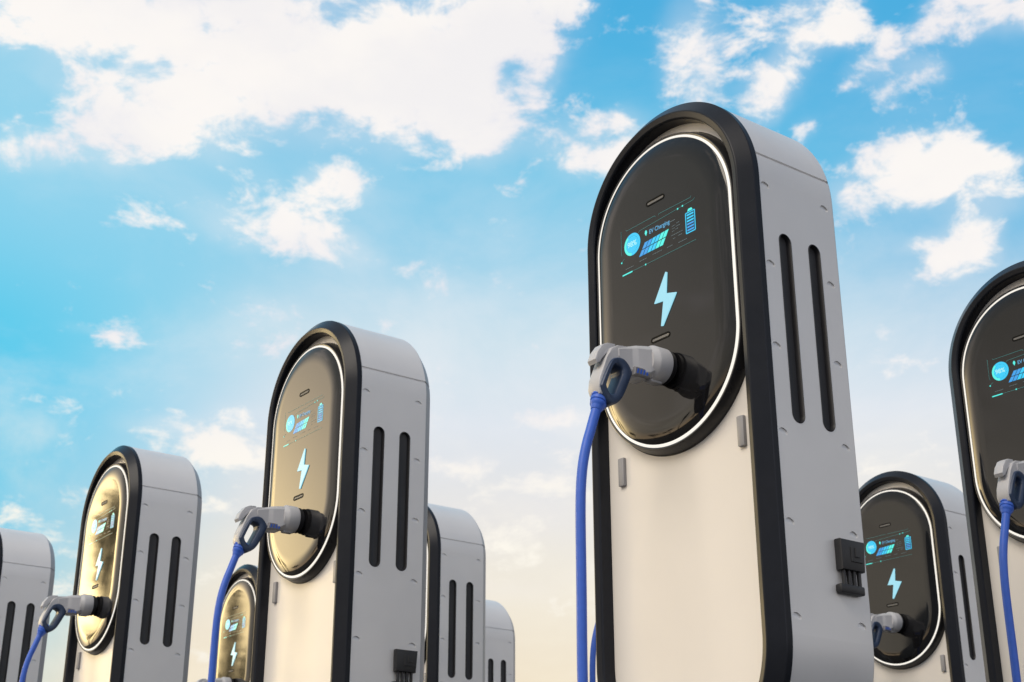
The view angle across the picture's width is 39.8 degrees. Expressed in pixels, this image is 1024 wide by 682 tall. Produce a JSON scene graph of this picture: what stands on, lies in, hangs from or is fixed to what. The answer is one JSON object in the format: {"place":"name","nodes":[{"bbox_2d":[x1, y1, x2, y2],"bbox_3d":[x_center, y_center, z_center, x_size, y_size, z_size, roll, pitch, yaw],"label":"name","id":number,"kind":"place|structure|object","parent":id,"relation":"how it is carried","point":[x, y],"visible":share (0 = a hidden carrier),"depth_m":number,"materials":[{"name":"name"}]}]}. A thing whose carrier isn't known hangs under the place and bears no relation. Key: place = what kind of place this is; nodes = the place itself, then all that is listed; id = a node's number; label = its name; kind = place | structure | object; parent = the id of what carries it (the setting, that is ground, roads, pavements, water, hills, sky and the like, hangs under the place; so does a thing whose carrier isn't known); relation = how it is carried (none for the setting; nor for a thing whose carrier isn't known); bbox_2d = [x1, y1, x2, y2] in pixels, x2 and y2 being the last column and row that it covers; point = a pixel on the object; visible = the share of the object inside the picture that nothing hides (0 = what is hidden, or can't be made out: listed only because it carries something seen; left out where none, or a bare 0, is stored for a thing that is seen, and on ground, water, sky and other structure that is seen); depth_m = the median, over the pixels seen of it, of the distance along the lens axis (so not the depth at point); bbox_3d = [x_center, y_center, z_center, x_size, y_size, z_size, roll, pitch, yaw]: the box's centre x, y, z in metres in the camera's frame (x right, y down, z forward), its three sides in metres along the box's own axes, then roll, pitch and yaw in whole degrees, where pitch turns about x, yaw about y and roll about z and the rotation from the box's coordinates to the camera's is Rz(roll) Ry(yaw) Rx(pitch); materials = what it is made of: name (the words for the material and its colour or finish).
{"place":"outdoors","nodes":[
{"label":"outdoors","id":0,"kind":"place"},
{"bbox_2d":[0,0,1023,681],"label":"sky","id":1,"kind":"structure","parent":0,"point":[189,189],"materials":[{"name":"blue"}]},
{"label":"ground","id":2,"kind":"structure","parent":0,"visible":0},
{"bbox_2d":[0,528,54,681],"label":"charging station","id":3,"kind":"object","parent":2,"relation":"on","point":[27,568],"visible":1,"depth_m":7.28,"materials":[{"name":"white metal"}]},
{"bbox_2d":[63,445,201,681],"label":"charging station","id":4,"kind":"object","parent":2,"relation":"on","point":[136,562],"visible":0.98,"depth_m":5.93,"materials":[{"name":"white metal"}]},
{"bbox_2d":[19,594,97,681],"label":"charging cable","id":5,"kind":"object","parent":4,"relation":"attached to","point":[84,605],"visible":1,"depth_m":5.86,"materials":[{"name":"grey plastic"}]},
{"bbox_2d":[215,564,257,681],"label":"charging station","id":6,"kind":"object","parent":2,"relation":"on","point":[235,646],"visible":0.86,"depth_m":8.24,"materials":[{"name":"black glass"}]},
{"bbox_2d":[197,677,233,681],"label":"charging cable","id":7,"kind":"object","parent":6,"relation":"attached to","point":[225,679],"visible":0.81,"depth_m":8.07,"materials":[{"name":"grey plastic"}]},
{"bbox_2d":[250,321,429,681],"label":"charging station","id":8,"kind":"object","parent":2,"relation":"on","point":[341,588],"visible":0.98,"depth_m":4.59,"materials":[{"name":"white metal"}]},
{"bbox_2d":[208,505,304,681],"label":"charging cable","id":9,"kind":"object","parent":8,"relation":"attached to","point":[286,519],"visible":1,"depth_m":4.53,"materials":[{"name":"blue plastic"}]},
{"bbox_2d":[424,503,485,681],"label":"charging station","id":10,"kind":"object","parent":2,"relation":"on","point":[454,648],"visible":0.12,"depth_m":6.75,"materials":[{"name":"white metal"}]},
{"bbox_2d":[485,600,514,681],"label":"charging station","id":11,"kind":"object","parent":2,"relation":"on","point":[499,648],"visible":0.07,"depth_m":9.00,"materials":[{"name":"white metal"}]},
{"bbox_2d":[587,102,873,681],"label":"charging station","id":12,"kind":"object","parent":2,"relation":"on","point":[728,535],"visible":0.97,"depth_m":3.24,"materials":[{"name":"white paint"}]},
{"bbox_2d":[575,343,676,681],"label":"charging cable","id":13,"kind":"object","parent":12,"relation":"attached to","point":[624,366],"visible":1,"depth_m":3.18,"materials":[{"name":"blue plastic"}]},
{"bbox_2d":[859,471,985,681],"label":"charging station","id":14,"kind":"object","parent":2,"relation":"on","point":[920,579],"visible":0.86,"depth_m":6.31,"materials":[{"name":"black glass"}]},
{"bbox_2d":[870,612,903,647],"bbox_3d":[1.646,1.791,6.056,0.357,1.274,0.088,15,-26,-34],"label":"charging cable","id":15,"kind":"object","parent":14,"relation":"attached to","point":[890,622],"visible":0.49,"depth_m":6.25,"materials":[{"name":"grey plastic"}]},
{"bbox_2d":[948,261,1023,681],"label":"charging station","id":16,"kind":"object","parent":2,"relation":"on","point":[986,366],"visible":0.97,"depth_m":4.36,"materials":[{"name":"white"}]},
{"bbox_2d":[994,459,1023,681],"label":"charging cable","id":17,"kind":"object","parent":16,"relation":"attached to","point":[1009,473],"visible":1,"depth_m":3.99,"materials":[{"name":"blue plastic"}]},
{"bbox_3d":[0.645,1.244,5.469,0.335,2.019,0.624,15,-26,-34],"label":"charging station","id":18,"kind":"object","parent":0,"visible":0},
{"bbox_2d":[590,622,595,681],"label":"charging cable","id":19,"kind":"object","parent":18,"relation":"attached to","point":[593,661],"visible":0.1,"depth_m":5.23,"materials":[{"name":"blue plastic"}]}
]}

